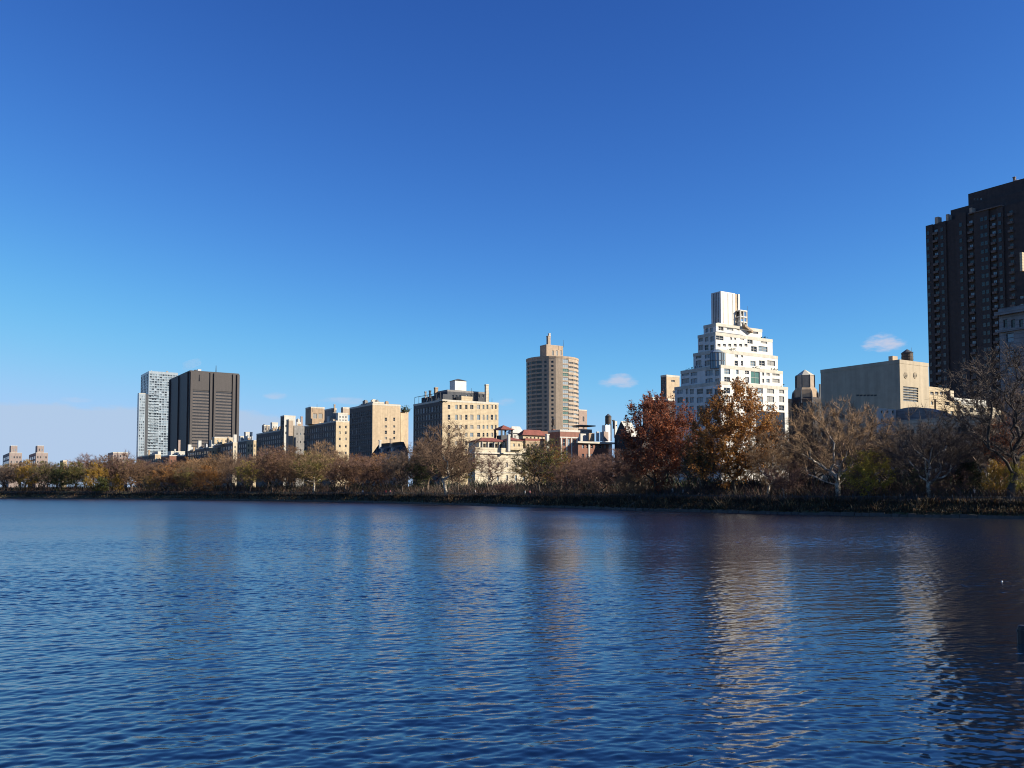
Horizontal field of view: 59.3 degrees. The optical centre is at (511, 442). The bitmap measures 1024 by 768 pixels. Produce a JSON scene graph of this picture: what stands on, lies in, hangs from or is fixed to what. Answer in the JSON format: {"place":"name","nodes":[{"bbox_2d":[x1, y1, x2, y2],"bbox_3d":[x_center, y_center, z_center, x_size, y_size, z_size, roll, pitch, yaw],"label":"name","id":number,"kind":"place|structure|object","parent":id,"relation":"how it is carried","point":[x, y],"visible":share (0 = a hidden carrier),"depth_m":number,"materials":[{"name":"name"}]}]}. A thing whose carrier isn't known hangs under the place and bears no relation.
{"place":"outdoors","nodes":[
{"label":"outdoors","id":0,"kind":"place"},
{"bbox_2d":[0,498,1023,767],"bbox_3d":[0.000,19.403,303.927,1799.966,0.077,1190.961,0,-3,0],"label":"water","id":1,"kind":"structure","parent":0,"point":[228,634],"depth_m":24.19,"materials":[{"name":"blue liquid"}]},
{"bbox_2d":[0,491,1023,515],"bbox_3d":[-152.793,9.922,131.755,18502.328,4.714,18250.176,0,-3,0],"label":"ground","id":2,"kind":"structure","parent":0,"point":[219,497],"depth_m":263.11,"materials":[{"name":"brown plant"}]},
{"bbox_2d":[2,446,21,486],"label":"brick tower","id":3,"kind":"structure","parent":2,"relation":"on","point":[12,456],"depth_m":1810.77,"materials":[{"name":"brick"}]},
{"bbox_2d":[0,467,23,490],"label":"bare tree","id":4,"kind":"object","parent":2,"relation":"on","point":[7,471],"visible":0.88,"depth_m":370.93,"materials":[{"name":"brown plant"}]},
{"bbox_2d":[14,459,39,492],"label":"leafy tree","id":5,"kind":"object","parent":2,"relation":"on","point":[27,481],"visible":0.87,"depth_m":367.12,"materials":[{"name":"green plant"}]},
{"bbox_2d":[29,446,47,486],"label":"brick tower","id":6,"kind":"structure","parent":2,"relation":"on","point":[38,455],"depth_m":1811.84,"materials":[{"name":"brick"}]},
{"bbox_2d":[28,461,60,492],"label":"half bare tree","id":7,"kind":"object","parent":2,"relation":"on","point":[42,473],"visible":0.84,"depth_m":363.54,"materials":[{"name":"brown plant"}]},
{"bbox_2d":[46,462,72,492],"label":"leafy tree","id":8,"kind":"object","parent":2,"relation":"on","point":[55,474],"visible":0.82,"depth_m":360.22,"materials":[{"name":"green plant"}]},
{"bbox_2d":[61,460,90,492],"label":"leafy tree","id":9,"kind":"object","parent":2,"relation":"on","point":[77,473],"visible":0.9,"depth_m":355.90,"materials":[{"name":"green plant"}]},
{"bbox_2d":[71,452,103,486],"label":"bare tree","id":10,"kind":"object","parent":2,"relation":"on","point":[87,459],"visible":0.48,"depth_m":367.33,"materials":[{"name":"brown plant"}]},
{"bbox_2d":[83,462,109,488],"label":"leafy tree","id":11,"kind":"object","parent":2,"relation":"on","point":[91,470],"visible":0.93,"depth_m":351.78,"materials":[{"name":"yellow plant"}]},
{"bbox_2d":[88,477,110,492],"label":"bush","id":12,"kind":"object","parent":2,"relation":"on","point":[101,484],"visible":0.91,"depth_m":350.21,"materials":[{"name":"green plant"}]},
{"bbox_2d":[86,454,118,479],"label":"half bare tree","id":13,"kind":"object","parent":2,"relation":"on","point":[100,459],"visible":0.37,"depth_m":370.03,"materials":[{"name":"brown plant"}]},
{"bbox_2d":[108,474,123,492],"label":"leafy tree","id":14,"kind":"object","parent":2,"relation":"on","point":[117,479],"visible":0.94,"depth_m":343.57,"materials":[{"name":"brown plant"}]},
{"bbox_2d":[103,450,139,485],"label":"bare tree","id":15,"kind":"object","parent":2,"relation":"on","point":[118,460],"visible":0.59,"depth_m":363.87,"materials":[{"name":"brown plant"}]},
{"bbox_2d":[118,461,147,492],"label":"half bare tree","id":16,"kind":"object","parent":2,"relation":"on","point":[137,471],"visible":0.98,"depth_m":341.26,"materials":[{"name":"brown plant"}]},
{"bbox_2d":[136,450,160,486],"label":"apartment building","id":17,"kind":"structure","parent":2,"relation":"on","point":[154,457],"depth_m":845.74,"materials":[{"name":"grey concrete"}]},
{"bbox_2d":[136,370,177,461],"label":"glass tower","id":18,"kind":"structure","parent":2,"relation":"on","point":[152,414],"depth_m":1409.94,"materials":[{"name":"glass"}]},
{"bbox_2d":[149,463,182,490],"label":"half bare tree","id":19,"kind":"object","parent":2,"relation":"on","point":[169,473],"visible":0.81,"depth_m":332.50,"materials":[{"name":"brown plant"}]},
{"bbox_2d":[161,440,185,486],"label":"apartment building","id":20,"kind":"structure","parent":2,"relation":"on","point":[178,455],"depth_m":807.39,"materials":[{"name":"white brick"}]},
{"bbox_2d":[172,465,197,492],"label":"half bare tree","id":21,"kind":"object","parent":2,"relation":"on","point":[186,481],"visible":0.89,"depth_m":328.30,"materials":[{"name":"brown plant"}]},
{"bbox_2d":[187,440,217,486],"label":"apartment building","id":22,"kind":"structure","parent":2,"relation":"on","point":[199,451],"depth_m":791.76,"materials":[{"name":"beige stone"}]},
{"bbox_2d":[168,369,239,460],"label":"office tower","id":23,"kind":"structure","parent":2,"relation":"on","point":[203,406],"depth_m":1072.04,"materials":[{"name":"metal"}]},
{"bbox_2d":[189,464,227,492],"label":"leafy tree","id":24,"kind":"object","parent":2,"relation":"on","point":[205,473],"visible":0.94,"depth_m":321.27,"materials":[{"name":"brown plant"}]},
{"bbox_2d":[194,452,232,487],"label":"half bare tree","id":25,"kind":"object","parent":2,"relation":"on","point":[213,462],"visible":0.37,"depth_m":333.56,"materials":[{"name":"brown plant"}]},
{"bbox_2d":[212,435,236,486],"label":"apartment building","id":26,"kind":"structure","parent":2,"relation":"on","point":[225,444],"depth_m":753.55,"materials":[{"name":"stone"}]},
{"bbox_2d":[216,447,244,491],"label":"bare tree","id":27,"kind":"object","parent":2,"relation":"on","point":[229,468],"visible":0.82,"depth_m":313.88,"materials":[{"name":"brown plant"}]},
{"bbox_2d":[237,432,255,486],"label":"apartment building","id":28,"kind":"structure","parent":2,"relation":"on","point":[246,444],"depth_m":695.22,"materials":[{"name":"beige stone"}]},
{"bbox_2d":[233,459,262,491],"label":"half bare tree","id":29,"kind":"object","parent":2,"relation":"on","point":[247,474],"visible":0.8,"depth_m":306.91,"materials":[{"name":"brown plant"}]},
{"bbox_2d":[256,422,279,485],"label":"apartment building","id":30,"kind":"structure","parent":2,"relation":"on","point":[268,436],"depth_m":666.44,"materials":[{"name":"beige stone"}]},
{"bbox_2d":[248,445,292,491],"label":"half bare tree","id":31,"kind":"object","parent":2,"relation":"on","point":[270,458],"visible":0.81,"depth_m":299.82,"materials":[{"name":"brown plant"}]},
{"bbox_2d":[264,443,302,488],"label":"half bare tree","id":32,"kind":"object","parent":2,"relation":"on","point":[290,451],"visible":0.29,"depth_m":313.19,"materials":[{"name":"brown plant"}]},
{"bbox_2d":[280,415,295,485],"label":"apartment building","id":33,"kind":"structure","parent":2,"relation":"on","point":[287,423],"depth_m":626.27,"materials":[{"name":"white paint"}]},
{"bbox_2d":[274,455,309,492],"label":"half bare tree","id":34,"kind":"object","parent":2,"relation":"on","point":[285,471],"visible":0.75,"depth_m":293.94,"materials":[{"name":"brown plant"}]},
{"bbox_2d":[293,416,303,486],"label":"apartment building","id":35,"kind":"structure","parent":2,"relation":"on","point":[298,435],"depth_m":618.08,"materials":[{"name":"grey concrete"}]},
{"bbox_2d":[289,451,336,493],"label":"half bare tree","id":36,"kind":"object","parent":2,"relation":"on","point":[315,466],"visible":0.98,"depth_m":286.34,"materials":[{"name":"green plant"}]},
{"bbox_2d":[304,441,337,488],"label":"bare tree","id":37,"kind":"object","parent":2,"relation":"on","point":[314,450],"visible":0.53,"depth_m":303.66,"materials":[{"name":"brown plant"}]},
{"bbox_2d":[304,404,349,486],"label":"apartment building","id":38,"kind":"structure","parent":2,"relation":"on","point":[330,426],"depth_m":576.95,"materials":[{"name":"beige stone"}]},
{"bbox_2d":[321,457,365,491],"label":"half bare tree","id":39,"kind":"object","parent":2,"relation":"on","point":[336,469],"visible":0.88,"depth_m":275.58,"materials":[{"name":"brown plant"}]},
{"bbox_2d":[350,455,397,492],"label":"half bare tree","id":40,"kind":"object","parent":2,"relation":"on","point":[372,470],"visible":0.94,"depth_m":267.86,"materials":[{"name":"brown plant"}]},
{"bbox_2d":[349,399,409,486],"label":"apartment building","id":41,"kind":"structure","parent":2,"relation":"on","point":[372,422],"depth_m":488.74,"materials":[{"name":"beige brick"}]},
{"bbox_2d":[372,438,407,484],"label":"slate roofed house","id":42,"kind":"structure","parent":2,"relation":"on","point":[384,448],"depth_m":450.28,"materials":[{"name":"grey stone"}]},
{"bbox_2d":[378,450,420,491],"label":"bare tree","id":43,"kind":"object","parent":2,"relation":"on","point":[395,467],"visible":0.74,"depth_m":255.21,"materials":[{"name":"brown plant"}]},
{"bbox_2d":[403,454,438,491],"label":"half bare tree","id":44,"kind":"object","parent":2,"relation":"on","point":[421,470],"visible":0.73,"depth_m":246.34,"materials":[{"name":"brown plant"}]},
{"bbox_2d":[402,436,450,492],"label":"bare tree","id":45,"kind":"object","parent":2,"relation":"on","point":[418,452],"visible":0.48,"depth_m":247.96,"materials":[{"name":"brown plant"}]},
{"bbox_2d":[409,418,484,495],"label":"bare tree","id":46,"kind":"object","parent":2,"relation":"on","point":[438,450],"visible":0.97,"depth_m":235.19,"materials":[{"name":"brown plant"}]},
{"bbox_2d":[413,379,498,486],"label":"apartment building","id":47,"kind":"structure","parent":2,"relation":"on","point":[475,413],"depth_m":411.92,"materials":[{"name":"beige stone"}]},
{"bbox_2d":[442,447,470,492],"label":"bare tree","id":48,"kind":"object","parent":2,"relation":"on","point":[462,463],"visible":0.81,"depth_m":235.41,"materials":[{"name":"brown plant"}]},
{"bbox_2d":[434,453,481,484],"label":"half bare tree","id":49,"kind":"object","parent":2,"relation":"on","point":[466,479],"visible":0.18,"depth_m":273.87,"materials":[{"name":"brown plant"}]},
{"bbox_2d":[468,449,509,492],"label":"bare tree","id":50,"kind":"object","parent":2,"relation":"on","point":[489,472],"visible":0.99,"depth_m":227.57,"materials":[{"name":"brown plant"}]},
{"bbox_2d":[468,425,527,484],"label":"mansion","id":51,"kind":"structure","parent":2,"relation":"on","point":[502,445],"depth_m":352.40,"materials":[{"name":"stone"}]},
{"bbox_2d":[0,469,1023,491],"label":"shrubbery","id":52,"kind":"object","parent":2,"relation":"on","point":[473,483],"visible":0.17,"depth_m":248.28,"materials":[{"name":"brown plant"}]},
{"bbox_2d":[0,480,1023,500],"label":"thicket","id":53,"kind":"object","parent":2,"relation":"on","point":[814,491],"visible":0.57,"depth_m":169.56,"materials":[{"name":"brown plant"}]},
{"bbox_2d":[0,492,1023,515],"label":"bank weeds","id":54,"kind":"object","parent":2,"relation":"on","point":[886,507],"visible":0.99,"depth_m":151.00,"materials":[{"name":"brown plant"}]},
{"bbox_2d":[0,497,1023,518],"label":"retaining wall","id":55,"kind":"structure","parent":2,"relation":"on","point":[819,513],"depth_m":160.59,"materials":[{"name":"stone"}]},
{"bbox_2d":[0,491,1023,501],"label":"iron fence","id":56,"kind":"object","parent":2,"relation":"on","point":[619,494],"visible":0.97,"depth_m":197.81,"materials":[{"name":"metal"}]},
{"bbox_2d":[2,491,1023,506],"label":"shoreline","id":57,"kind":"structure","parent":2,"relation":"on","point":[882,500],"depth_m":157.74,"materials":[{"name":"black stone"}]},
{"bbox_2d":[505,460,554,483],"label":"half bare tree","id":58,"kind":"object","parent":2,"relation":"on","point":[520,475],"visible":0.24,"depth_m":246.74,"materials":[{"name":"brown plant"}]},
{"bbox_2d":[517,430,549,484],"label":"town house","id":59,"kind":"structure","parent":2,"relation":"on","point":[530,436],"depth_m":376.02,"materials":[{"name":"beige stone"}]},
{"bbox_2d":[509,437,571,495],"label":"half bare tree","id":60,"kind":"object","parent":2,"relation":"on","point":[542,459],"visible":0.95,"depth_m":203.09,"materials":[{"name":"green plant"}]},
{"bbox_2d":[524,442,573,492],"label":"half bare tree","id":61,"kind":"object","parent":2,"relation":"on","point":[539,466],"visible":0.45,"depth_m":208.40,"materials":[{"name":"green plant"}]},
{"bbox_2d":[526,333,578,450],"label":"round tower","id":62,"kind":"structure","parent":2,"relation":"on","point":[552,388],"depth_m":641.73,"materials":[{"name":"beige concrete"}]},
{"bbox_2d":[542,417,579,484],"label":"town house","id":63,"kind":"structure","parent":2,"relation":"on","point":[567,438],"depth_m":403.59,"materials":[{"name":"red brick"}]},
{"bbox_2d":[545,457,598,495],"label":"bare tree","id":64,"kind":"object","parent":2,"relation":"on","point":[558,476],"visible":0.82,"depth_m":196.26,"materials":[{"name":"brown plant"}]},
{"bbox_2d":[575,414,614,482],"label":"town house","id":65,"kind":"structure","parent":2,"relation":"on","point":[585,448],"depth_m":311.51,"materials":[{"name":"red brick"}]},
{"bbox_2d":[570,456,628,496],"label":"bare tree","id":66,"kind":"object","parent":2,"relation":"on","point":[591,472],"visible":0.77,"depth_m":190.06,"materials":[{"name":"brown plant"}]},
{"bbox_2d":[598,454,650,494],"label":"bare tree","id":67,"kind":"object","parent":2,"relation":"on","point":[625,470],"visible":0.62,"depth_m":183.17,"materials":[{"name":"brown plant"}]},
{"bbox_2d":[612,420,649,480],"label":"gabled house","id":68,"kind":"structure","parent":2,"relation":"on","point":[619,443],"depth_m":310.00,"materials":[{"name":"white brick"}]},
{"bbox_2d":[614,471,652,496],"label":"bush","id":69,"kind":"object","parent":2,"relation":"on","point":[621,485],"visible":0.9,"depth_m":177.83,"materials":[{"name":"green plant"}]},
{"bbox_2d":[616,389,697,497],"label":"leafy tree","id":70,"kind":"object","parent":2,"relation":"on","point":[671,427],"visible":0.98,"depth_m":172.97,"materials":[{"name":"red plant"}]},
{"bbox_2d":[661,375,679,398],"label":"apartment building","id":71,"kind":"structure","parent":2,"relation":"on","point":[669,383],"depth_m":423.58,"materials":[{"name":"beige concrete"}]},
{"bbox_2d":[676,444,718,492],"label":"half bare tree","id":72,"kind":"object","parent":2,"relation":"on","point":[685,472],"visible":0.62,"depth_m":165.58,"materials":[{"name":"brown plant"}]},
{"bbox_2d":[674,291,787,481],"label":"terraced tower","id":73,"kind":"structure","parent":2,"relation":"on","point":[731,344],"depth_m":267.34,"materials":[{"name":"white concrete"}]},
{"bbox_2d":[683,376,785,496],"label":"leafy tree","id":74,"kind":"object","parent":2,"relation":"on","point":[730,427],"visible":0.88,"depth_m":159.06,"materials":[{"name":"brown plant"}]},
{"bbox_2d":[742,428,793,494],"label":"bare tree","id":75,"kind":"object","parent":2,"relation":"on","point":[768,460],"visible":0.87,"depth_m":155.07,"materials":[{"name":"brown plant"}]},
{"bbox_2d":[743,424,793,487],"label":"bare tree","id":76,"kind":"object","parent":2,"relation":"on","point":[760,473],"visible":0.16,"depth_m":168.13,"materials":[{"name":"brown plant"}]},
{"bbox_2d":[759,459,808,497],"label":"bush","id":77,"kind":"object","parent":2,"relation":"on","point":[778,480],"visible":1,"depth_m":149.44,"materials":[{"name":"brown plant"}]},
{"bbox_2d":[762,410,821,477],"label":"bare tree","id":78,"kind":"object","parent":2,"relation":"on","point":[789,432],"visible":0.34,"depth_m":165.85,"materials":[{"name":"brown plant"}]},
{"bbox_2d":[788,370,822,480],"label":"octagonal tower","id":79,"kind":"structure","parent":2,"relation":"on","point":[805,391],"depth_m":331.37,"materials":[{"name":"beige concrete"}]},
{"bbox_2d":[785,400,843,478],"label":"bare tree","id":80,"kind":"object","parent":2,"relation":"on","point":[815,434],"visible":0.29,"depth_m":167.63,"materials":[{"name":"brown plant"}]},
{"bbox_2d":[764,394,904,498],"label":"sycamore","id":81,"kind":"object","parent":2,"relation":"on","point":[838,436],"visible":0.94,"depth_m":144.17,"materials":[{"name":"brown plant"}]},
{"bbox_2d":[820,401,888,479],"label":"bare tree","id":82,"kind":"object","parent":2,"relation":"on","point":[859,437],"visible":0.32,"depth_m":160.36,"materials":[{"name":"brown plant"}]},
{"bbox_2d":[838,448,898,495],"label":"bush","id":83,"kind":"object","parent":2,"relation":"on","point":[865,472],"visible":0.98,"depth_m":138.90,"materials":[{"name":"green plant"}]},
{"bbox_2d":[820,347,928,482],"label":"beige hall","id":84,"kind":"structure","parent":2,"relation":"on","point":[893,382],"depth_m":219.06,"materials":[{"name":"concrete"}]},
{"bbox_2d":[860,424,912,485],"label":"bare tree","id":85,"kind":"object","parent":2,"relation":"on","point":[897,465],"visible":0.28,"depth_m":153.75,"materials":[{"name":"brown plant"}]},
{"bbox_2d":[877,408,895,480],"bbox_3d":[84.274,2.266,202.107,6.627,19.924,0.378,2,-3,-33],"label":"white house","id":86,"kind":"structure","parent":2,"relation":"on","point":[892,412],"depth_m":202.02,"materials":[{"name":"paint"}]},
{"bbox_2d":[872,417,931,479],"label":"bare tree","id":87,"kind":"object","parent":2,"relation":"on","point":[890,429],"visible":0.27,"depth_m":152.32,"materials":[{"name":"brown plant"}]},
{"bbox_2d":[889,461,931,496],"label":"bush","id":88,"kind":"object","parent":2,"relation":"on","point":[897,480],"visible":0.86,"depth_m":137.49,"materials":[{"name":"green plant"}]},
{"bbox_2d":[868,402,990,497],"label":"sycamore","id":89,"kind":"object","parent":2,"relation":"on","point":[940,452],"visible":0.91,"depth_m":133.54,"materials":[{"name":"brown plant"}]},
{"bbox_2d":[902,419,977,482],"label":"bare tree","id":90,"kind":"object","parent":2,"relation":"on","point":[935,436],"visible":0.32,"depth_m":143.51,"materials":[{"name":"brown plant"}]},
{"bbox_2d":[896,407,999,478],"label":"stone house","id":91,"kind":"structure","parent":2,"relation":"on","point":[913,417],"depth_m":199.52,"materials":[{"name":"stone"}]},
{"bbox_2d":[922,465,976,497],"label":"bush","id":92,"kind":"object","parent":2,"relation":"on","point":[939,483],"visible":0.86,"depth_m":132.53,"materials":[{"name":"brown plant"}]},
{"bbox_2d":[924,416,989,479],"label":"bare tree","id":93,"kind":"object","parent":2,"relation":"on","point":[977,460],"visible":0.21,"depth_m":144.17,"materials":[{"name":"brown plant"}]},
{"bbox_2d":[929,387,1000,414],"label":"terraced house","id":94,"kind":"structure","parent":2,"relation":"on","point":[934,405],"depth_m":233.30,"materials":[{"name":"beige stone"}]},
{"bbox_2d":[951,458,985,495],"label":"bush","id":95,"kind":"object","parent":2,"relation":"on","point":[971,466],"visible":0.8,"depth_m":132.28,"materials":[{"name":"green plant"}]},
{"bbox_2d":[925,339,1023,500],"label":"bare tree","id":96,"kind":"object","parent":2,"relation":"on","point":[988,422],"visible":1,"depth_m":125.05,"materials":[{"name":"brown plant"}]},
{"bbox_2d":[926,177,1023,421],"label":"dark tower","id":97,"kind":"structure","parent":2,"relation":"on","point":[975,274],"depth_m":431.65,"materials":[{"name":"brown brick"}]},
{"bbox_2d":[979,459,1007,496],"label":"bush","id":98,"kind":"object","parent":2,"relation":"on","point":[998,474],"visible":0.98,"depth_m":128.04,"materials":[{"name":"brown plant"}]},
{"bbox_2d":[970,391,1023,476],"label":"bare tree","id":99,"kind":"object","parent":2,"relation":"on","point":[1005,415],"visible":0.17,"depth_m":135.82,"materials":[{"name":"brown plant"}]},
{"bbox_2d":[973,419,1023,494],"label":"half bare tree","id":100,"kind":"object","parent":2,"relation":"on","point":[998,460],"visible":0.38,"depth_m":130.52,"materials":[{"name":"brown plant"}]},
{"bbox_2d":[994,305,1023,465],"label":"grey house","id":101,"kind":"structure","parent":2,"relation":"on","point":[1011,326],"depth_m":158.06,"materials":[{"name":"stone"}]},
{"bbox_2d":[1002,455,1023,498],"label":"bush","id":102,"kind":"object","parent":2,"relation":"on","point":[1021,466],"visible":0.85,"depth_m":125.78,"materials":[{"name":"green plant"}]},
{"bbox_2d":[1017,252,1023,305],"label":"apartment building","id":103,"kind":"structure","parent":2,"relation":"on","point":[1020,292],"depth_m":191.60,"materials":[{"name":"white brick"}]},
{"bbox_2d":[0,0,1023,486],"label":"sky","id":104,"kind":"structure","parent":0,"point":[315,203],"materials":[{"name":"blue"}]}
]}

